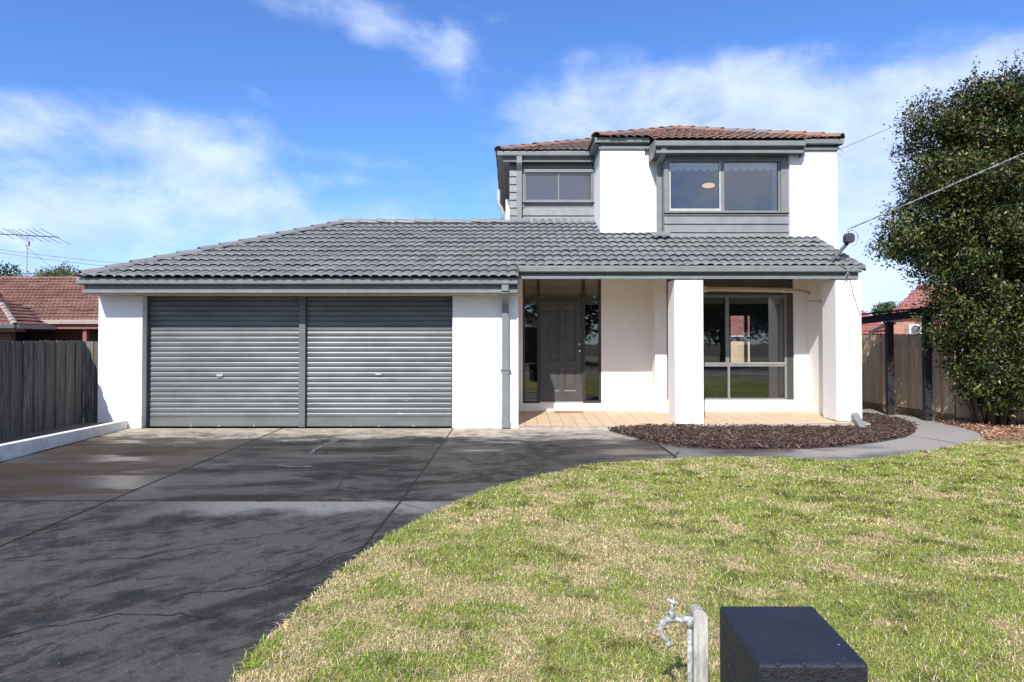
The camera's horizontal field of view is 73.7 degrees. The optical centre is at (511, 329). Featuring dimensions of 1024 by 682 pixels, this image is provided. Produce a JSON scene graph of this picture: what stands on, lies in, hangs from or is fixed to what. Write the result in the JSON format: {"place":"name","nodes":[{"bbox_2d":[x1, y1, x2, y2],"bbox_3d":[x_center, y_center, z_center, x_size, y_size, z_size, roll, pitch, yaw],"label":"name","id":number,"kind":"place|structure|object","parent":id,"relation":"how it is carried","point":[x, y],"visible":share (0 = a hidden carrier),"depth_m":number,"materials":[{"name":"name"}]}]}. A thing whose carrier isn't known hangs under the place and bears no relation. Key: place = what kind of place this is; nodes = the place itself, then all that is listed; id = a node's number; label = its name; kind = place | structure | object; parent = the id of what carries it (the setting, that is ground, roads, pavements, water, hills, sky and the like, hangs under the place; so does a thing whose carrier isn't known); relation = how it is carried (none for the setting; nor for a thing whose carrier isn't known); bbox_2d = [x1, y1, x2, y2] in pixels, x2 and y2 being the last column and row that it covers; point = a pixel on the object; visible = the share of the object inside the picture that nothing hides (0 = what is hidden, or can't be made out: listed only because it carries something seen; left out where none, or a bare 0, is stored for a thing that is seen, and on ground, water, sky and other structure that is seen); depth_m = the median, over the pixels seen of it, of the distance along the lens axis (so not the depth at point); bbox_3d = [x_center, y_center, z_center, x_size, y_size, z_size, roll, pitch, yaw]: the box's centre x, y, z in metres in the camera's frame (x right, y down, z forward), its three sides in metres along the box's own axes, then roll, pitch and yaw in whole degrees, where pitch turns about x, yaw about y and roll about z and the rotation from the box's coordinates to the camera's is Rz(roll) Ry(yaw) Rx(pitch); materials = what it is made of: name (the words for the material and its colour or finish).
{"place":"outdoors","nodes":[
{"label":"outdoors","id":0,"kind":"place"},
{"bbox_2d":[0,423,104,443],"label":"garden strip","id":1,"kind":"object","parent":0,"point":[46,432],"visible":0.17,"depth_m":10.67,"materials":[{"name":"concrete"}]},
{"bbox_2d":[0,340,83,438],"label":"paling fence","id":2,"kind":"object","parent":1,"relation":"on","point":[33,386],"visible":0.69,"depth_m":10.80,"materials":[{"name":"grey wood"}]},
{"bbox_2d":[4,253,103,265],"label":"distant wire","id":3,"kind":"object","parent":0,"point":[55,260],"visible":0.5,"depth_m":60.11,"materials":[{"name":"grey metal"}]},
{"bbox_2d":[0,249,116,262],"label":"distant wire","id":4,"kind":"object","parent":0,"point":[56,256],"visible":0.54,"depth_m":60.11,"materials":[{"name":"grey metal"}]},
{"bbox_2d":[0,426,673,681],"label":"driveway","id":5,"kind":"structure","parent":0,"point":[252,489],"depth_m":5.76,"materials":[{"name":"concrete"}]},
{"bbox_2d":[0,420,126,460],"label":"kerb wall","id":6,"kind":"structure","parent":5,"relation":"on","point":[11,450],"depth_m":9.82,"materials":[{"name":"white concrete"}]},
{"bbox_2d":[0,428,464,572],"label":"driveway joint","id":7,"kind":"object","parent":5,"relation":"on","point":[374,532],"visible":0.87,"depth_m":6.53,"materials":[{"name":"grey concrete"}]},
{"bbox_2d":[0,450,479,637],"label":"driveway crack","id":8,"kind":"object","parent":5,"relation":"on","point":[220,619],"visible":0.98,"depth_m":4.19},
{"bbox_2d":[277,438,428,509],"bbox_3d":[-2.213,1.671,8.213,1.120,0.001,4.955,0,-1,-23],"label":"driveway patch","id":9,"kind":"object","parent":5,"relation":"on","point":[313,450],"visible":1,"depth_m":6.58,"materials":[{"name":"grey concrete"}]},
{"bbox_2d":[9,384,998,439],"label":"ground","id":10,"kind":"structure","parent":0,"point":[868,393],"depth_m":14.64,"materials":[{"name":"soil"}]},
{"bbox_2d":[0,261,28,276],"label":"background tree","id":11,"kind":"object","parent":10,"relation":"on","point":[6,271],"visible":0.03,"depth_m":42.04,"materials":[{"name":"green plant"}]},
{"bbox_2d":[25,266,49,276],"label":"background tree","id":12,"kind":"object","parent":10,"relation":"on","point":[37,272],"visible":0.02,"depth_m":50.97,"materials":[{"name":"green plant"}]},
{"bbox_2d":[0,276,98,369],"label":"neighbour house","id":13,"kind":"structure","parent":10,"relation":"on","point":[52,308],"depth_m":25.20,"materials":[{"name":"red tile"}]},
{"bbox_2d":[20,333,36,340],"bbox_3d":[-17.837,0.549,25.164,0.581,0.841,0.059,0,-1,0],"label":"window","id":14,"kind":"structure","parent":13,"relation":"in","point":[23,336],"depth_m":25.14,"materials":[{"name":"black glass"}]},
{"bbox_2d":[0,228,69,275],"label":"tv antenna","id":15,"kind":"object","parent":13,"relation":"attached to","point":[26,243],"visible":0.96,"depth_m":28.45,"materials":[{"name":"grey paint"}]},
{"bbox_2d":[39,333,54,340],"bbox_3d":[-17.152,0.549,25.164,0.558,0.841,0.059,0,-1,0],"label":"window","id":16,"kind":"structure","parent":13,"relation":"in","point":[42,336],"depth_m":25.14,"materials":[{"name":"black glass"}]},
{"bbox_2d":[34,260,82,276],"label":"background tree","id":17,"kind":"object","parent":10,"relation":"on","point":[63,270],"visible":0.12,"depth_m":49.41,"materials":[{"name":"green plant"}]},
{"bbox_2d":[83,341,97,422],"bbox_3d":[-7.423,0.944,12.105,0.295,1.454,0.090,0,-1,0],"label":"fence return","id":18,"kind":"object","parent":10,"relation":"on","point":[90,411],"visible":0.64,"depth_m":12.07,"materials":[{"name":"grey wood"}]},
{"bbox_2d":[75,125,870,429],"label":"house","id":19,"kind":"structure","parent":10,"relation":"on","point":[603,280],"depth_m":12.46,"materials":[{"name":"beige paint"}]},
{"bbox_2d":[149,296,298,425],"bbox_3d":[-5.130,0.525,12.168,2.680,2.414,0.066,0,-1,0],"label":"garage door","id":20,"kind":"structure","parent":19,"relation":"in","point":[214,360],"depth_m":12.18,"materials":[{"name":"paint"}]},
{"bbox_2d":[306,296,451,425],"bbox_3d":[-2.358,0.525,12.168,2.615,2.414,0.066,0,-1,0],"label":"garage door","id":21,"kind":"structure","parent":19,"relation":"in","point":[372,360],"depth_m":12.18,"materials":[{"name":"paint"}]},
{"bbox_2d":[522,169,593,202],"bbox_3d":[1.045,-3.207,15.333,1.703,0.751,0.190,0,-1,0],"label":"window","id":22,"kind":"structure","parent":19,"relation":"in","point":[538,185],"depth_m":15.32,"materials":[{"name":"glass"}]},
{"bbox_2d":[523,279,600,402],"bbox_3d":[1.025,0.157,14.059,1.616,2.724,0.181,0,-1,0],"label":"front door","id":23,"kind":"structure","parent":19,"relation":"in","point":[560,321],"depth_m":14.04,"materials":[{"name":"grey wood"}]},
{"bbox_2d":[554,411,583,412],"bbox_3d":[1.139,1.667,13.748,0.579,0.014,0.310,0,-1,0],"label":"doormat","id":24,"kind":"object","parent":19,"relation":"on","point":[568,412],"visible":1,"depth_m":13.64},
{"bbox_2d":[702,170,714,187],"bbox_3d":[4.507,-3.484,15.663,0.286,0.487,0.278,0,-1,0],"label":"ceiling lamp","id":25,"kind":"object","parent":19,"relation":"hanging from","point":[708,185],"visible":0.98,"depth_m":15.58,"materials":[{"name":"beige"}]},
{"bbox_2d":[663,162,788,212],"bbox_3d":[4.362,-2.931,13.999,2.546,1.140,0.262,0,-1,0],"label":"window","id":26,"kind":"structure","parent":19,"relation":"in","point":[721,166],"depth_m":14.02,"materials":[{"name":"paint"}]},
{"bbox_2d":[666,295,793,399],"bbox_3d":[4.350,0.374,13.746,2.540,2.110,0.240,0,-1,0],"label":"window","id":27,"kind":"structure","parent":19,"relation":"in","point":[707,299],"depth_m":13.67,"materials":[{"name":"paint"}]},
{"bbox_2d":[731,316,750,361],"bbox_3d":[6.252,0.268,18.253,0.843,1.247,0.070,0,-1,0],"label":"rear window frame","id":28,"kind":"structure","parent":19,"relation":"in","point":[745,340],"depth_m":18.22,"materials":[{"name":"paint"}]},
{"bbox_2d":[840,67,1023,153],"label":"phone wire","id":29,"kind":"object","parent":19,"relation":"attached to","point":[884,130],"visible":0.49,"depth_m":14.47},
{"bbox_2d":[849,153,1023,228],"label":"service wire","id":30,"kind":"object","parent":19,"relation":"attached to","point":[998,164],"visible":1,"depth_m":10.44,"materials":[{"name":"black metal"}]},
{"bbox_2d":[731,341,749,361],"bbox_3d":[5.500,1.247,27.001,15.027,1.571,0.092,0,-1,0],"label":"back fence","id":31,"kind":"object","parent":10,"relation":"on","point":[737,351],"visible":0.02,"depth_m":26.97,"materials":[{"name":"beige wood"}]},
{"bbox_2d":[731,316,883,339],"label":"backyard neighbour house","id":32,"kind":"structure","parent":10,"relation":"on","point":[739,324],"depth_m":35.05,"materials":[{"name":"red brick"}]},
{"bbox_2d":[866,301,900,322],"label":"background conifer","id":33,"kind":"object","parent":10,"relation":"on","point":[886,306],"visible":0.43,"depth_m":44.87,"materials":[{"name":"green plant"}]},
{"bbox_2d":[862,407,946,421],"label":"fence litter","id":34,"kind":"object","parent":10,"relation":"on","point":[911,415],"visible":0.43,"depth_m":14.41,"materials":[{"name":"brown plant"}]},
{"bbox_2d":[862,334,955,419],"bbox_3d":[8.145,0.998,16.963,0.220,1.716,8.070,0,-1,-3],"label":"side fence","id":35,"kind":"object","parent":10,"relation":"on","point":[908,385],"visible":0.27,"depth_m":14.28,"materials":[{"name":"brown wood"}]},
{"bbox_2d":[906,324,921,366],"bbox_3d":[15.851,0.915,26.803,0.620,2.205,0.291,0,-1,0],"label":"air conditioner","id":36,"kind":"object","parent":10,"relation":"on","point":[912,328],"visible":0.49,"depth_m":26.70,"materials":[{"name":"white metal"}]},
{"bbox_2d":[861,284,970,375],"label":"neighbour house","id":37,"kind":"structure","parent":10,"relation":"on","point":[899,327],"depth_m":27.38,"materials":[{"name":"red brick"}]},
{"bbox_2d":[861,49,1023,425],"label":"evergreen tree","id":38,"kind":"object","parent":10,"relation":"on","point":[978,130],"visible":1,"depth_m":11.95,"materials":[{"name":"green plant"}]},
{"bbox_2d":[933,417,1023,439],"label":"leaf litter","id":39,"kind":"object","parent":10,"relation":"on","point":[1015,431],"visible":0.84,"depth_m":11.61,"materials":[{"name":"brown plant"}]},
{"bbox_2d":[956,335,1023,421],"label":"corner fence","id":40,"kind":"object","parent":10,"relation":"on","point":[962,412],"visible":0.1,"depth_m":12.87,"materials":[{"name":"brown wood"}]},
{"bbox_2d":[0,0,1023,336],"label":"sky","id":41,"kind":"structure","parent":0,"point":[130,129],"materials":[{"name":"blue"}]},
{"bbox_2d":[227,438,1023,681],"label":"lawn","id":42,"kind":"structure","parent":0,"point":[559,615],"depth_m":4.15,"materials":[{"name":"plant"}]},
{"bbox_2d":[651,598,707,681],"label":"garden tap","id":43,"kind":"object","parent":42,"relation":"on","point":[696,620],"visible":1,"depth_m":2.71,"materials":[{"name":"silver metal"}]},
{"bbox_2d":[720,606,867,681],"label":"letterbox","id":44,"kind":"object","parent":42,"relation":"on","point":[784,644],"visible":1,"depth_m":1.93,"materials":[{"name":"blue paint"}]},
{"bbox_2d":[608,412,918,449],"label":"mulch","id":45,"kind":"object","parent":0,"point":[810,435],"visible":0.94,"depth_m":10.82,"materials":[{"name":"brown plant"}]},
{"bbox_2d":[660,409,985,461],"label":"garden path","id":46,"kind":"structure","parent":0,"point":[938,432],"depth_m":9.68,"materials":[{"name":"concrete"}]},
{"bbox_2d":[657,435,957,458],"bbox_3d":[4.329,1.702,10.364,4.606,0.001,3.216,0,-1,0],"label":"path joint","id":47,"kind":"object","parent":46,"relation":"on","point":[675,456],"visible":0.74,"depth_m":9.39,"materials":[{"name":"grey concrete"}]},
{"bbox_2d":[861,307,934,420],"bbox_3d":[7.698,0.711,14.069,0.345,2.210,2.531,0,-1,-12],"label":"pergola","id":48,"kind":"object","parent":46,"relation":"on","point":[927,412],"visible":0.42,"depth_m":13.83,"materials":[{"name":"black paint"}]}
]}

